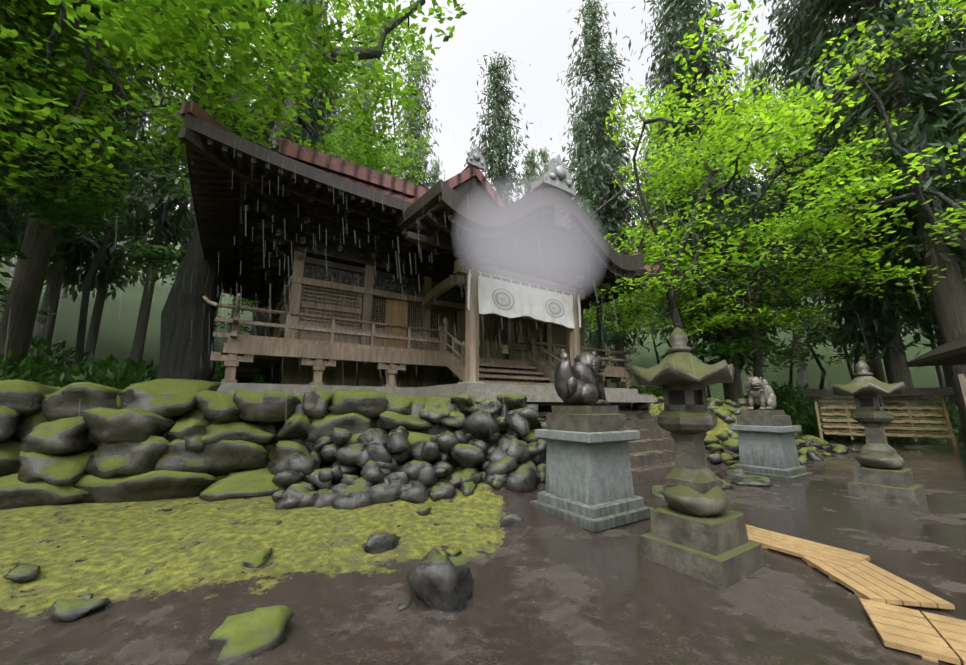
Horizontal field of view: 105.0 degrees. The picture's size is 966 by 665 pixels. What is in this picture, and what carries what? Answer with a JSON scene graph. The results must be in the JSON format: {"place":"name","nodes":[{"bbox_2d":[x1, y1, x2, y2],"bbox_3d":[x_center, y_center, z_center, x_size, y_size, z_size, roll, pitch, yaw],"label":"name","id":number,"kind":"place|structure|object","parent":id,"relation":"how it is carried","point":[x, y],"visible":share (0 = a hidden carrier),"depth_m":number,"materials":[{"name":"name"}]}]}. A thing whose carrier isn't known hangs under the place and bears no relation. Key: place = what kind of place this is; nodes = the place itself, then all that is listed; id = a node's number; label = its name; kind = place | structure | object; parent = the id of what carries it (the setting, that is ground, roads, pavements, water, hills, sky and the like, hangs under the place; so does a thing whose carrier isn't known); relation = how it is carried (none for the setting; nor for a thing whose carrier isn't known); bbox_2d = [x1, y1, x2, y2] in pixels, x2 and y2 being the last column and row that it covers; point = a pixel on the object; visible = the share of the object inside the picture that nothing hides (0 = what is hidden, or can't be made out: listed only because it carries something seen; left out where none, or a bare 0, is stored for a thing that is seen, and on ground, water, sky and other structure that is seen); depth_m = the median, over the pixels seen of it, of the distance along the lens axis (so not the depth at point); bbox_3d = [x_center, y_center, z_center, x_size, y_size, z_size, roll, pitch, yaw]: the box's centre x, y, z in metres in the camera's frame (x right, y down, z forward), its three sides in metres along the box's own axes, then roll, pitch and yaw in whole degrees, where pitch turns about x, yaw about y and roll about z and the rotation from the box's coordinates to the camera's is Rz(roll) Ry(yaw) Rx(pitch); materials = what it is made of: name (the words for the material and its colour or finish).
{"place":"outdoors","nodes":[
{"label":"outdoors","id":0,"kind":"place"},
{"bbox_2d":[202,293,636,388],"bbox_3d":[-1.996,1.530,14.419,16.067,1.791,15.051,0,-11,1],"label":"veranda","id":1,"kind":"object","parent":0,"point":[247,358],"visible":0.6,"depth_m":8.76,"materials":[{"name":"brown wood"}]},
{"bbox_2d":[264,250,584,387],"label":"shrine walls","id":2,"kind":"structure","parent":0,"point":[302,294],"depth_m":10.39,"materials":[{"name":"brown wood"}]},
{"bbox_2d":[183,113,660,308],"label":"roof","id":3,"kind":"structure","parent":2,"relation":"on","point":[406,214],"depth_m":8.17,"materials":[{"name":"brown wood"}]},
{"bbox_2d":[0,157,229,189],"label":"cable","id":4,"kind":"object","parent":3,"relation":"attached to","point":[99,176],"visible":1,"depth_m":7.75,"materials":[{"name":"black plastic"}]},
{"bbox_2d":[222,164,603,372],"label":"rain streaks","id":5,"kind":"object","parent":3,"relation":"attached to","point":[501,261],"visible":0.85,"depth_m":3.46,"materials":[{"name":"grey liquid"}]},
{"bbox_2d":[178,126,661,309],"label":"roof eaves","id":6,"kind":"object","parent":3,"relation":"attached to","point":[221,202],"visible":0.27,"depth_m":9.00,"materials":[{"name":"brown wood"}]},
{"bbox_2d":[180,101,661,270],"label":"shrine ridges","id":7,"kind":"object","parent":3,"relation":"on","point":[322,160],"visible":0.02,"depth_m":13.64,"materials":[{"name":"red tile"}]},
{"bbox_2d":[271,133,575,197],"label":"roof ornaments","id":8,"kind":"object","parent":7,"relation":"on","point":[557,175],"visible":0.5,"depth_m":9.26},
{"bbox_2d":[462,341,508,353],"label":"placards","id":9,"kind":"object","parent":3,"relation":"attached to","point":[505,349],"visible":0.32,"depth_m":11.83,"materials":[{"name":"white paper"}]},
{"bbox_2d":[468,273,580,327],"bbox_3d":[1.235,-0.737,9.703,3.163,0.958,2.137,0,-11,1],"label":"curtain","id":10,"kind":"object","parent":3,"relation":"hanging from","point":[561,312],"visible":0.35,"depth_m":9.57,"materials":[{"name":"white fabric"}]},
{"bbox_2d":[466,268,580,297],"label":"curtain loops","id":11,"kind":"object","parent":10,"relation":"attached to","point":[470,270],"depth_m":9.62,"materials":[{"name":"white fabric"}]},
{"bbox_2d":[271,246,583,315],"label":"wooden beams","id":12,"kind":"structure","parent":2,"relation":"attached to","point":[341,269],"depth_m":10.61,"materials":[{"name":"brown wood"}]},
{"bbox_2d":[240,179,623,309],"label":"rafters","id":13,"kind":"object","parent":2,"relation":"attached to","point":[309,223],"visible":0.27,"depth_m":10.26,"materials":[{"name":"brown wood"}]},
{"bbox_2d":[384,298,492,347],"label":"shrine panels","id":14,"kind":"object","parent":2,"relation":"in","point":[396,311],"visible":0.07,"depth_m":10.79,"materials":[{"name":"brown wood"}]},
{"bbox_2d":[371,298,565,348],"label":"lattice windows","id":15,"kind":"structure","parent":2,"relation":"in","point":[454,325],"depth_m":12.52,"materials":[{"name":"brown wood"}]},
{"bbox_2d":[0,214,965,664],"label":"ground","id":16,"kind":"structure","parent":0,"point":[174,582],"depth_m":3.09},
{"bbox_2d":[0,378,545,509],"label":"stone wall","id":17,"kind":"structure","parent":16,"relation":"on","point":[55,435],"depth_m":4.91,"materials":[{"name":"stone"}]},
{"bbox_2d":[271,404,546,509],"bbox_3d":[-0.856,1.823,5.713,4.435,1.406,1.934,3,-11,-17],"label":"rock pile","id":18,"kind":"object","parent":16,"relation":"on","point":[512,461],"visible":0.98,"depth_m":5.16,"materials":[{"name":"grey stone"}]},
{"bbox_2d":[3,394,859,664],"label":"rocks","id":19,"kind":"object","parent":16,"relation":"on","point":[436,579],"visible":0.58,"depth_m":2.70,"materials":[{"name":"grey stone"}]},
{"bbox_2d":[216,381,653,402],"bbox_3d":[-2.389,2.573,14.693,17.368,0.452,16.533,0,-11,1],"label":"stone foundation","id":20,"kind":"object","parent":16,"relation":"on","point":[480,391],"visible":0.44,"depth_m":7.62,"materials":[{"name":"grey stone"}]},
{"bbox_2d":[406,180,643,385],"bbox_3d":[1.374,-0.792,10.007,6.521,5.014,6.299,0,-11,1],"label":"shrine porch","id":21,"kind":"object","parent":20,"relation":"on","point":[615,262],"depth_m":9.60,"materials":[{"name":"brown wood"}]},
{"bbox_2d":[0,128,965,442],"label":"understory foliage","id":22,"kind":"object","parent":16,"relation":"on","point":[798,408],"visible":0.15,"depth_m":14.85,"materials":[{"name":"green plant"}]},
{"bbox_2d":[0,0,965,447],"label":"trees","id":23,"kind":"object","parent":16,"relation":"on","point":[804,46],"depth_m":17.90,"materials":[{"name":"green plant"}]},
{"bbox_2d":[0,0,965,427],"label":"trunks","id":24,"kind":"object","parent":16,"relation":"on","point":[109,31],"depth_m":11.08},
{"bbox_2d":[525,402,710,484],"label":"stone stairs","id":25,"kind":"structure","parent":16,"relation":"on","point":[652,453],"depth_m":7.79,"materials":[{"name":"grey stone"}]},
{"bbox_2d":[530,424,813,531],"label":"stone pedestals","id":26,"kind":"object","parent":16,"relation":"on","point":[589,483],"visible":0.9,"depth_m":4.54,"materials":[{"name":"stone"}]},
{"bbox_2d":[546,406,791,432],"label":"pedestal tops","id":27,"kind":"object","parent":26,"relation":"on","point":[588,419],"visible":0.88,"depth_m":4.72,"materials":[{"name":"stone"}]},
{"bbox_2d":[554,351,609,405],"bbox_3d":[1.310,0.614,4.963,0.856,0.757,0.491,9,-14,-38],"label":"guardian statue","id":28,"kind":"object","parent":27,"relation":"on","point":[579,382],"visible":0.96,"depth_m":4.78,"materials":[{"name":"grey stone"}]},
{"bbox_2d":[743,376,776,409],"bbox_3d":[5.907,1.300,7.884,0.788,0.719,0.465,5,-12,-25],"label":"guardian lion statue","id":29,"kind":"object","parent":27,"relation":"on","point":[761,395],"visible":0.98,"depth_m":7.72,"materials":[{"name":"grey stone"}]},
{"bbox_2d":[583,0,965,344],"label":"maple foliage","id":30,"kind":"object","parent":16,"relation":"on","point":[779,117],"visible":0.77,"depth_m":12.63,"materials":[{"name":"green plant"}]},
{"bbox_2d":[631,327,926,588],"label":"stone lanterns","id":31,"kind":"object","parent":16,"relation":"on","point":[698,531],"visible":1,"depth_m":3.42,"materials":[{"name":"grey stone"}]},
{"bbox_2d":[746,525,965,664],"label":"duckboards","id":32,"kind":"object","parent":16,"relation":"on","point":[875,589],"visible":0.81,"depth_m":2.60,"materials":[{"name":"brown wood"}]},
{"bbox_2d":[814,396,956,445],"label":"ema frames","id":33,"kind":"structure","parent":16,"relation":"on","point":[946,419],"depth_m":13.56,"materials":[{"name":"brown wood"}]},
{"bbox_2d":[804,387,954,396],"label":"ema roofs","id":34,"kind":"structure","parent":33,"relation":"on","point":[928,392],"depth_m":13.58,"materials":[{"name":"brown wood"}]},
{"bbox_2d":[819,399,952,437],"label":"ema plaques","id":35,"kind":"object","parent":33,"relation":"hanging from","point":[893,421],"visible":0.79,"depth_m":13.67,"materials":[{"name":"brown wood"}]},
{"bbox_2d":[958,374,965,406],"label":"notice frame","id":36,"kind":"object","parent":16,"relation":"on","point":[962,379],"visible":1,"depth_m":8.65,"materials":[{"name":"brown wood"}]},
{"bbox_2d":[451,174,608,310],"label":"cloud","id":37,"kind":"structure","parent":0,"point":[528,232],"depth_m":0.80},
{"bbox_2d":[128,0,962,240],"label":"sky","id":38,"kind":"structure","parent":0,"point":[536,33],"materials":[{"name":"white"}]},
{"bbox_2d":[907,334,965,366],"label":"pavilion roof","id":39,"kind":"structure","parent":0,"point":[952,352],"depth_m":10.23,"materials":[{"name":"brown wood"}]}
]}

